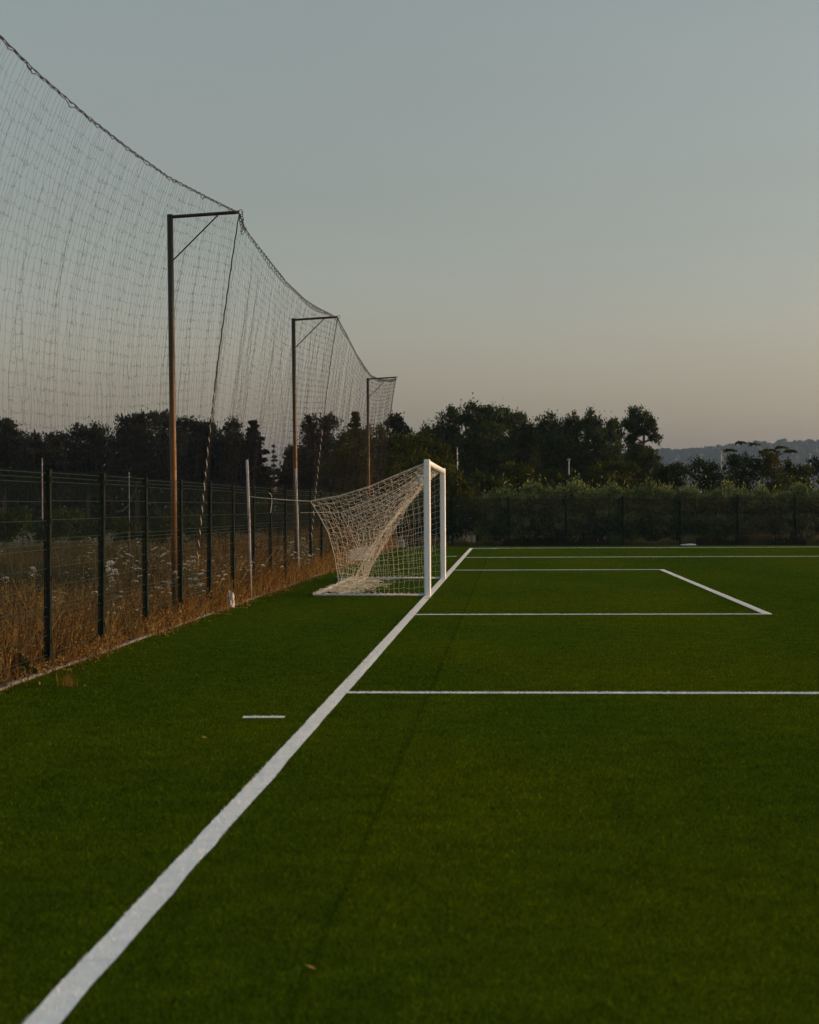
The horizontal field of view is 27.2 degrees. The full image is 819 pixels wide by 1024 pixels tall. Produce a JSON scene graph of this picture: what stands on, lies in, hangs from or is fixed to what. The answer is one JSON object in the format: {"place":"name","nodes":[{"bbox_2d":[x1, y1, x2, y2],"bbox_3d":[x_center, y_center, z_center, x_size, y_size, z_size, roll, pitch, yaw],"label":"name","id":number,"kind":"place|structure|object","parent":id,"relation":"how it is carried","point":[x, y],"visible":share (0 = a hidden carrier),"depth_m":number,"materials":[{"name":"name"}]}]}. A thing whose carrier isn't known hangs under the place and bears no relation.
{"place":"outdoors","nodes":[
{"label":"outdoors","id":0,"kind":"place"},
{"bbox_2d":[42,459,42,543],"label":"utility pole","id":1,"kind":"object","parent":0,"point":[42,483],"visible":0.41,"depth_m":72.64,"materials":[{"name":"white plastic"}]},
{"bbox_2d":[129,483,129,522],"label":"utility pole","id":2,"kind":"object","parent":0,"point":[129,504],"visible":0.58,"depth_m":87.59,"materials":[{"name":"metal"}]},
{"bbox_2d":[0,536,291,634],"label":"meadow grass","id":3,"kind":"structure","parent":0,"point":[16,559],"depth_m":40.39,"materials":[{"name":"brown plant"}]},
{"bbox_2d":[0,514,654,682],"bbox_3d":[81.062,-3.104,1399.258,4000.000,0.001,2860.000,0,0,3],"label":"ground","id":4,"kind":"structure","parent":0,"point":[467,537],"depth_m":95.97,"materials":[{"name":"green plant"}]},
{"bbox_2d":[0,637,36,675],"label":"bush","id":5,"kind":"object","parent":4,"relation":"on","point":[25,665],"visible":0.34,"depth_m":16.94,"materials":[{"name":"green plant"}]},
{"bbox_2d":[0,502,41,546],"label":"bush","id":6,"kind":"object","parent":4,"relation":"on","point":[23,526],"visible":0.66,"depth_m":63.55,"materials":[{"name":"green plant"}]},
{"bbox_2d":[0,416,43,514],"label":"broad tree","id":7,"kind":"object","parent":4,"relation":"on","point":[5,444],"visible":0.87,"depth_m":124.84,"materials":[{"name":"green plant"}]},
{"bbox_2d":[14,429,77,500],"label":"broad tree","id":8,"kind":"object","parent":4,"relation":"on","point":[56,440],"visible":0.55,"depth_m":129.78,"materials":[{"name":"green plant"}]},
{"bbox_2d":[28,509,76,544],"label":"bush","id":9,"kind":"object","parent":4,"relation":"on","point":[54,528],"visible":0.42,"depth_m":65.56,"materials":[{"name":"green plant"}]},
{"bbox_2d":[56,507,107,543],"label":"bush","id":10,"kind":"object","parent":4,"relation":"on","point":[90,525],"visible":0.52,"depth_m":66.96,"materials":[{"name":"green plant"}]},
{"bbox_2d":[53,420,116,520],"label":"broad tree","id":11,"kind":"object","parent":4,"relation":"on","point":[99,441],"visible":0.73,"depth_m":127.74,"materials":[{"name":"green plant"}]},
{"bbox_2d":[105,560,117,615],"bbox_3d":[-3.810,1.143,21.416,0.185,1.074,0.384,0,0,-34],"label":"wild carrot","id":12,"kind":"object","parent":4,"relation":"on","point":[109,570],"visible":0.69,"depth_m":21.38,"materials":[{"name":"white plant"}]},
{"bbox_2d":[106,568,117,632],"bbox_3d":[-3.695,1.183,20.985,0.172,0.996,0.356,0,0,0],"label":"wild carrot","id":13,"kind":"object","parent":4,"relation":"on","point":[111,593],"visible":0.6,"depth_m":20.95,"materials":[{"name":"beige plant"}]},
{"bbox_2d":[115,553,132,594],"bbox_3d":[-4.642,1.170,27.634,0.171,0.990,0.354,0,0,25],"label":"wild carrot","id":14,"kind":"object","parent":4,"relation":"on","point":[123,573],"visible":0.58,"depth_m":27.64,"materials":[{"name":"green plant"}]},
{"bbox_2d":[118,518,140,562],"bbox_3d":[-6.960,0.934,42.145,0.565,1.602,0.420,0,0,3],"label":"bush","id":15,"kind":"object","parent":4,"relation":"on","point":[127,526],"visible":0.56,"depth_m":42.09,"materials":[{"name":"green plant"}]},
{"bbox_2d":[105,515,156,545],"bbox_3d":[-10.694,0.905,65.108,2.192,1.554,1.352,0,0,11],"label":"bush","id":16,"kind":"object","parent":4,"relation":"on","point":[116,525],"visible":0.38,"depth_m":64.89,"materials":[{"name":"green plant"}]},
{"bbox_2d":[93,405,169,528],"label":"broad tree","id":17,"kind":"object","parent":4,"relation":"on","point":[141,447],"visible":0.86,"depth_m":121.89,"materials":[{"name":"green plant"}]},
{"bbox_2d":[0,430,269,529],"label":"wood","id":18,"kind":"object","parent":4,"relation":"on","point":[78,501],"visible":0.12,"depth_m":135.59,"materials":[{"name":"green plant"}]},
{"bbox_2d":[130,567,148,601],"bbox_3d":[-4.085,1.246,25.493,0.303,0.845,0.388,0,0,-44],"label":"wild carrot","id":19,"kind":"object","parent":4,"relation":"on","point":[138,580],"visible":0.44,"depth_m":25.46,"materials":[{"name":"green plant"}]},
{"bbox_2d":[155,581,170,612],"bbox_3d":[-3.528,1.329,24.452,0.313,0.681,0.244,0,0,30],"label":"wild carrot","id":20,"kind":"object","parent":4,"relation":"on","point":[163,604],"visible":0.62,"depth_m":24.46,"materials":[{"name":"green plant"}]},
{"bbox_2d":[148,504,183,546],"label":"bush","id":21,"kind":"object","parent":4,"relation":"on","point":[160,519],"visible":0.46,"depth_m":68.05,"materials":[{"name":"green plant"}]},
{"bbox_2d":[149,408,191,499],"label":"tree","id":22,"kind":"object","parent":4,"relation":"on","point":[179,440],"visible":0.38,"depth_m":128.33,"materials":[{"name":"green plant"}]},
{"bbox_2d":[0,552,379,690],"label":"kerb","id":23,"kind":"structure","parent":4,"relation":"on","point":[17,680],"depth_m":18.64,"materials":[{"name":"concrete"}]},
{"bbox_2d":[184,560,200,589],"bbox_3d":[-3.532,1.217,27.390,0.408,0.887,0.318,0,0,-15],"label":"wild carrot","id":24,"kind":"object","parent":4,"relation":"on","point":[188,574],"visible":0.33,"depth_m":27.39,"materials":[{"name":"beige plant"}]},
{"bbox_2d":[186,555,204,588],"bbox_3d":[-3.479,1.180,27.466,0.441,0.959,0.344,0,0,15],"label":"wild carrot","id":25,"kind":"object","parent":4,"relation":"on","point":[193,572],"visible":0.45,"depth_m":27.48,"materials":[{"name":"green plant"}]},
{"bbox_2d":[189,573,202,600],"bbox_3d":[-3.322,1.307,26.620,0.255,0.709,0.326,0,0,-37],"label":"wild carrot","id":26,"kind":"object","parent":4,"relation":"on","point":[196,586],"visible":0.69,"depth_m":26.64,"materials":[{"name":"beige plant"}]},
{"bbox_2d":[176,415,219,519],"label":"broad tree","id":27,"kind":"object","parent":4,"relation":"on","point":[194,461],"visible":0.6,"depth_m":123.91,"materials":[{"name":"green plant"}]},
{"bbox_2d":[0,467,396,681],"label":"fence","id":28,"kind":"object","parent":4,"relation":"on","point":[99,624],"visible":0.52,"depth_m":22.87,"materials":[{"name":"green metal"}]},
{"bbox_2d":[103,479,138,511],"bbox_3d":[-3.554,-0.201,20.943,0.010,0.409,1.905,0,0,3],"label":"cable","id":29,"kind":"object","parent":28,"relation":"attached to","point":[130,500],"visible":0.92,"depth_m":20.91,"materials":[{"name":"black rubber"}]},
{"bbox_2d":[183,490,217,544],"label":"bush","id":30,"kind":"object","parent":4,"relation":"on","point":[189,530],"visible":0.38,"depth_m":69.72,"materials":[{"name":"green plant"}]},
{"bbox_2d":[0,521,402,695],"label":"dry weeds","id":31,"kind":"object","parent":4,"relation":"on","point":[267,585],"visible":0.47,"depth_m":24.66,"materials":[{"name":"brown plant"}]},
{"bbox_2d":[167,209,242,614],"bbox_3d":[-3.006,-1.400,25.071,1.142,6.130,0.100,0,0,3],"label":"net pole","id":32,"kind":"object","parent":4,"relation":"on","point":[171,344],"visible":0.87,"depth_m":25.06,"materials":[{"name":"metal"}]},
{"bbox_2d":[0,35,396,663],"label":"ball stop net","id":33,"kind":"object","parent":32,"relation":"hanging from","point":[200,521],"visible":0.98,"depth_m":24.58,"materials":[{"name":"black fabric"}]},
{"bbox_2d":[212,511,229,549],"bbox_3d":[-4.845,0.837,44.073,0.600,1.762,0.732,0,0,39],"label":"bush","id":34,"kind":"object","parent":4,"relation":"on","point":[221,524],"visible":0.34,"depth_m":43.94,"materials":[{"name":"green plant"}]},
{"bbox_2d":[217,571,226,605],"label":"wild carrot","id":35,"kind":"object","parent":4,"relation":"on","point":[222,585],"visible":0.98,"depth_m":27.90,"materials":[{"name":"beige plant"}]},
{"bbox_2d":[226,591,234,607],"bbox_3d":[-3.001,1.493,28.387,0.149,0.380,0.143,0,0,3],"label":"plastic sack","id":36,"kind":"object","parent":4,"relation":"on","point":[231,601],"visible":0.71,"depth_m":28.35,"materials":[{"name":"white plastic"}]},
{"bbox_2d":[205,415,258,527],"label":"broad tree","id":37,"kind":"object","parent":4,"relation":"on","point":[218,452],"visible":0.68,"depth_m":121.57,"materials":[{"name":"green plant"}]},
{"bbox_2d":[246,460,251,596],"bbox_3d":[-2.960,0.340,31.255,0.105,2.611,0.050,0,0,3],"label":"stake","id":38,"kind":"object","parent":4,"relation":"on","point":[249,526],"visible":0.72,"depth_m":31.23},
{"bbox_2d":[226,420,281,531],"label":"spruce tree","id":39,"kind":"object","parent":4,"relation":"on","point":[246,447],"visible":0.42,"depth_m":120.00,"materials":[{"name":"green plant"}]},
{"bbox_2d":[229,497,303,538],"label":"bush","id":40,"kind":"object","parent":4,"relation":"on","point":[262,510],"visible":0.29,"depth_m":71.81,"materials":[{"name":"green plant"}]},
{"bbox_2d":[270,445,277,497],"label":"spruce tree","id":41,"kind":"object","parent":4,"relation":"on","point":[273,451],"visible":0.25,"depth_m":222.91,"materials":[{"name":"green plant"}]},
{"bbox_2d":[274,445,309,505],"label":"broad tree","id":42,"kind":"object","parent":4,"relation":"on","point":[287,471],"visible":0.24,"depth_m":124.20,"materials":[{"name":"green plant"}]},
{"bbox_2d":[295,469,299,567],"bbox_3d":[-2.540,0.320,38.373,0.105,2.601,0.050,0,0,3],"label":"stake","id":43,"kind":"object","parent":4,"relation":"on","point":[297,518],"visible":0.69,"depth_m":38.35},
{"bbox_2d":[278,411,343,490],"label":"broad tree","id":44,"kind":"object","parent":4,"relation":"on","point":[313,449],"visible":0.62,"depth_m":119.95,"materials":[{"name":"green plant"}]},
{"bbox_2d":[287,480,336,532],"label":"bush","id":45,"kind":"object","parent":4,"relation":"on","point":[305,519],"visible":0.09,"depth_m":76.79,"materials":[{"name":"green plant"}]},
{"bbox_2d":[291,315,338,562],"bbox_3d":[-2.160,-1.475,39.396,1.142,6.180,0.100,0,0,3],"label":"net pole","id":46,"kind":"object","parent":4,"relation":"on","point":[294,394],"visible":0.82,"depth_m":39.38,"materials":[{"name":"metal"}]},
{"bbox_2d":[320,424,379,508],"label":"broad tree","id":47,"kind":"object","parent":4,"relation":"on","point":[347,455],"visible":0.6,"depth_m":87.40,"materials":[{"name":"green plant"}]},
{"bbox_2d":[324,493,377,524],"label":"bush","id":48,"kind":"object","parent":4,"relation":"on","point":[345,512],"visible":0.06,"depth_m":76.44,"materials":[{"name":"green plant"}]},
{"bbox_2d":[337,411,374,503],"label":"spruce tree","id":49,"kind":"object","parent":4,"relation":"on","point":[357,425],"visible":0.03,"depth_m":91.80,"materials":[{"name":"green plant"}]},
{"bbox_2d":[274,431,486,529],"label":"wood","id":50,"kind":"object","parent":4,"relation":"on","point":[333,481],"visible":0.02,"depth_m":126.26,"materials":[{"name":"green plant"}]},
{"bbox_2d":[366,376,397,526],"bbox_3d":[-0.946,-1.621,59.759,1.116,6.329,0.100,0,0,3],"label":"net pole","id":51,"kind":"object","parent":4,"relation":"on","point":[368,453],"visible":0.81,"depth_m":59.74,"materials":[{"name":"metal"}]},
{"bbox_2d":[366,422,422,508],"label":"broad tree","id":52,"kind":"object","parent":4,"relation":"on","point":[394,468],"visible":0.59,"depth_m":85.39,"materials":[{"name":"green plant"}]},
{"bbox_2d":[370,483,420,539],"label":"bush","id":53,"kind":"object","parent":4,"relation":"on","point":[401,520],"visible":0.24,"depth_m":76.26,"materials":[{"name":"green plant"}]},
{"bbox_2d":[374,410,418,465],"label":"broad tree","id":54,"kind":"object","parent":4,"relation":"on","point":[397,422],"visible":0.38,"depth_m":111.55,"materials":[{"name":"green plant"}]},
{"bbox_2d":[0,545,818,1023],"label":"turf","id":55,"kind":"structure","parent":4,"relation":"on","point":[438,855],"depth_m":9.57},
{"bbox_2d":[56,671,77,686],"bbox_3d":[-3.228,1.568,15.973,0.208,0.152,0.171,0,0,-11],"label":"weed tuft","id":56,"kind":"object","parent":55,"relation":"on","point":[65,684],"visible":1,"depth_m":15.94,"materials":[{"name":"brown plant"}]},
{"bbox_2d":[23,548,472,1023],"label":"goal line","id":57,"kind":"object","parent":55,"relation":"on","point":[62,999],"visible":0.97,"depth_m":7.80,"materials":[{"name":"white paint"}]},
{"bbox_2d":[242,715,284,717],"bbox_3d":[-1.162,1.631,13.534,0.338,0.013,0.113,0,0,3],"label":"distance mark","id":58,"kind":"object","parent":55,"relation":"on","point":[263,716],"visible":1,"depth_m":13.51,"materials":[{"name":"white paint"}]},
{"bbox_2d":[310,459,445,596],"bbox_3d":[-0.599,0.291,35.424,2.432,2.560,7.554,0,0,3],"label":"football goal","id":59,"kind":"object","parent":55,"relation":"on","point":[426,483],"visible":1,"depth_m":32.88,"materials":[{"name":"white metal"}]},
{"bbox_2d":[395,540,404,546],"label":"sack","id":60,"kind":"object","parent":55,"relation":"on","point":[401,543],"visible":0.41,"depth_m":69.76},
{"bbox_2d":[347,556,818,693],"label":"penalty area line","id":61,"kind":"object","parent":55,"relation":"on","point":[630,692],"visible":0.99,"depth_m":15.16,"materials":[{"name":"white paint"}]},
{"bbox_2d":[415,569,770,614],"bbox_3d":[3.353,1.539,35.195,5.489,0.013,18.338,0,0,3],"label":"goal area line","id":62,"kind":"object","parent":55,"relation":"on","point":[724,595],"visible":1,"depth_m":27.59,"materials":[{"name":"white paint"}]},
{"bbox_2d":[493,547,703,548],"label":"touchline","id":63,"kind":"object","parent":55,"relation":"on","point":[658,547],"visible":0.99,"depth_m":67.07,"materials":[{"name":"white paint"}]},
{"bbox_2d":[397,425,462,538],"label":"broad tree","id":64,"kind":"object","parent":4,"relation":"on","point":[442,450],"visible":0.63,"depth_m":81.24,"materials":[{"name":"green plant"}]},
{"bbox_2d":[403,496,456,538],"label":"bush","id":65,"kind":"object","parent":4,"relation":"on","point":[436,520],"visible":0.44,"depth_m":76.14,"materials":[{"name":"green plant"}]},
{"bbox_2d":[416,404,472,490],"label":"pine tree","id":66,"kind":"object","parent":4,"relation":"on","point":[442,427],"visible":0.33,"depth_m":111.52,"materials":[{"name":"green plant"}]},
{"bbox_2d":[431,464,483,541],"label":"broad tree","id":67,"kind":"object","parent":4,"relation":"on","point":[460,490],"visible":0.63,"depth_m":77.28,"materials":[{"name":"green plant"}]},
{"bbox_2d":[465,467,510,500],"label":"shrub","id":68,"kind":"object","parent":4,"relation":"on","point":[487,478],"visible":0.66,"depth_m":82.38,"materials":[{"name":"green plant"}]},
{"bbox_2d":[450,392,527,493],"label":"pine tree","id":69,"kind":"object","parent":4,"relation":"on","point":[483,422],"visible":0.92,"depth_m":108.98,"materials":[{"name":"green plant"}]},
{"bbox_2d":[469,473,536,542],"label":"olive tree","id":70,"kind":"object","parent":4,"relation":"on","point":[491,510],"visible":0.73,"depth_m":74.79,"materials":[{"name":"green plant"}]},
{"bbox_2d":[495,459,539,494],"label":"shrub","id":71,"kind":"object","parent":4,"relation":"on","point":[518,477],"visible":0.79,"depth_m":84.00,"materials":[{"name":"green plant"}]},
{"bbox_2d":[498,407,545,487],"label":"pine tree","id":72,"kind":"object","parent":4,"relation":"on","point":[526,431],"visible":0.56,"depth_m":112.69,"materials":[{"name":"green plant"}]},
{"bbox_2d":[514,468,556,541],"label":"olive tree","id":73,"kind":"object","parent":4,"relation":"on","point":[537,491],"visible":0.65,"depth_m":75.25,"materials":[{"name":"green plant"}]},
{"bbox_2d":[416,434,674,529],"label":"wood","id":74,"kind":"object","parent":4,"relation":"on","point":[466,452],"visible":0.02,"depth_m":121.62,"materials":[{"name":"green plant"}]},
{"bbox_2d":[533,466,575,490],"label":"shrub","id":75,"kind":"object","parent":4,"relation":"on","point":[553,476],"visible":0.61,"depth_m":84.94,"materials":[{"name":"green plant"}]},
{"bbox_2d":[527,409,588,486],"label":"pine tree","id":76,"kind":"object","parent":4,"relation":"on","point":[557,448],"visible":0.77,"depth_m":110.16,"materials":[{"name":"green plant"}]},
{"bbox_2d":[546,468,601,540],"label":"olive tree","id":77,"kind":"object","parent":4,"relation":"on","point":[572,490],"visible":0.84,"depth_m":74.55,"materials":[{"name":"green plant"}]},
{"bbox_2d":[568,407,626,492],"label":"pine tree","id":78,"kind":"object","parent":4,"relation":"on","point":[598,435],"visible":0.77,"depth_m":109.34,"materials":[{"name":"green plant"}]},
{"bbox_2d":[397,495,818,545],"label":"fence","id":79,"kind":"object","parent":4,"relation":"on","point":[647,508],"visible":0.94,"depth_m":71.56,"materials":[{"name":"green metal"}]},
{"bbox_2d":[576,459,643,489],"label":"shrub","id":80,"kind":"object","parent":4,"relation":"on","point":[614,467],"visible":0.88,"depth_m":84.94,"materials":[{"name":"green plant"}]},
{"bbox_2d":[402,527,818,545],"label":"verge weeds","id":81,"kind":"object","parent":4,"relation":"on","point":[745,538],"visible":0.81,"depth_m":71.84,"materials":[{"name":"green plant"}]},
{"bbox_2d":[585,473,644,540],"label":"olive tree","id":82,"kind":"object","parent":4,"relation":"on","point":[610,494],"visible":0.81,"depth_m":74.71,"materials":[{"name":"green plant"}]},
{"bbox_2d":[603,403,668,490],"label":"pine tree","id":83,"kind":"object","parent":4,"relation":"on","point":[646,458],"visible":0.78,"depth_m":102.57,"materials":[{"name":"green plant"}]},
{"bbox_2d":[475,488,815,542],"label":"hedge undergrowth","id":84,"kind":"object","parent":4,"relation":"on","point":[499,538],"visible":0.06,"depth_m":75.93,"materials":[{"name":"green plant"}]},
{"bbox_2d":[624,468,676,541],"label":"olive tree","id":85,"kind":"object","parent":4,"relation":"on","point":[659,526],"visible":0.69,"depth_m":74.40,"materials":[{"name":"green plant"}]},
{"bbox_2d":[642,461,702,492],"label":"shrub","id":86,"kind":"object","parent":4,"relation":"on","point":[663,473],"visible":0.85,"depth_m":87.56,"materials":[{"name":"green plant"}]},
{"bbox_2d":[665,469,715,540],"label":"olive tree","id":87,"kind":"object","parent":4,"relation":"on","point":[691,519],"visible":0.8,"depth_m":74.62,"materials":[{"name":"green plant"}]},
{"bbox_2d":[683,454,724,493],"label":"shrub","id":88,"kind":"object","parent":4,"relation":"on","point":[709,470],"visible":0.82,"depth_m":88.44,"materials":[{"name":"green plant"}]},
{"bbox_2d":[696,474,756,541],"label":"olive tree","id":89,"kind":"object","parent":4,"relation":"on","point":[718,522],"visible":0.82,"depth_m":74.11,"materials":[{"name":"green plant"}]},
{"bbox_2d":[718,452,760,491],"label":"shrub","id":90,"kind":"object","parent":4,"relation":"on","point":[734,462],"visible":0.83,"depth_m":86.54,"materials":[{"name":"green plant"}]},
{"bbox_2d":[723,441,797,490],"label":"feathery tree","id":91,"kind":"object","parent":4,"relation":"on","point":[787,451],"visible":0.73,"depth_m":87.83,"materials":[{"name":"green plant"}]},
{"bbox_2d":[743,480,787,538],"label":"olive tree","id":92,"kind":"object","parent":4,"relation":"on","point":[762,492],"visible":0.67,"depth_m":74.60,"materials":[{"name":"green plant"}]},
{"bbox_2d":[748,448,800,496],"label":"shrub","id":93,"kind":"object","parent":4,"relation":"on","point":[766,470],"visible":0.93,"depth_m":86.51,"materials":[{"name":"green plant"}]},
{"bbox_2d":[766,466,818,540],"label":"olive tree","id":94,"kind":"object","parent":4,"relation":"on","point":[802,490],"visible":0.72,"depth_m":74.01,"materials":[{"name":"green plant"}]},
{"bbox_2d":[775,456,818,492],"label":"shrub","id":95,"kind":"object","parent":4,"relation":"on","point":[806,470],"visible":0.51,"depth_m":88.32,"materials":[{"name":"green plant"}]},
{"bbox_2d":[806,455,818,483],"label":"shrub","id":96,"kind":"object","parent":4,"relation":"on","point":[815,462],"visible":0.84,"depth_m":90.40,"materials":[{"name":"green plant"}]},
{"bbox_2d":[810,485,818,538],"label":"olive tree","id":97,"kind":"object","parent":4,"relation":"on","point":[817,492],"visible":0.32,"depth_m":74.33,"materials":[{"name":"green plant"}]},
{"bbox_2d":[0,0,818,507],"label":"sky","id":98,"kind":"structure","parent":0,"point":[535,207],"materials":[{"name":"grey"}]},
{"bbox_2d":[655,439,818,495],"bbox_3d":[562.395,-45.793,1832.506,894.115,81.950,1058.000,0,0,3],"label":"hill","id":99,"kind":"structure","parent":0,"point":[801,447],"depth_m":1741.04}
]}

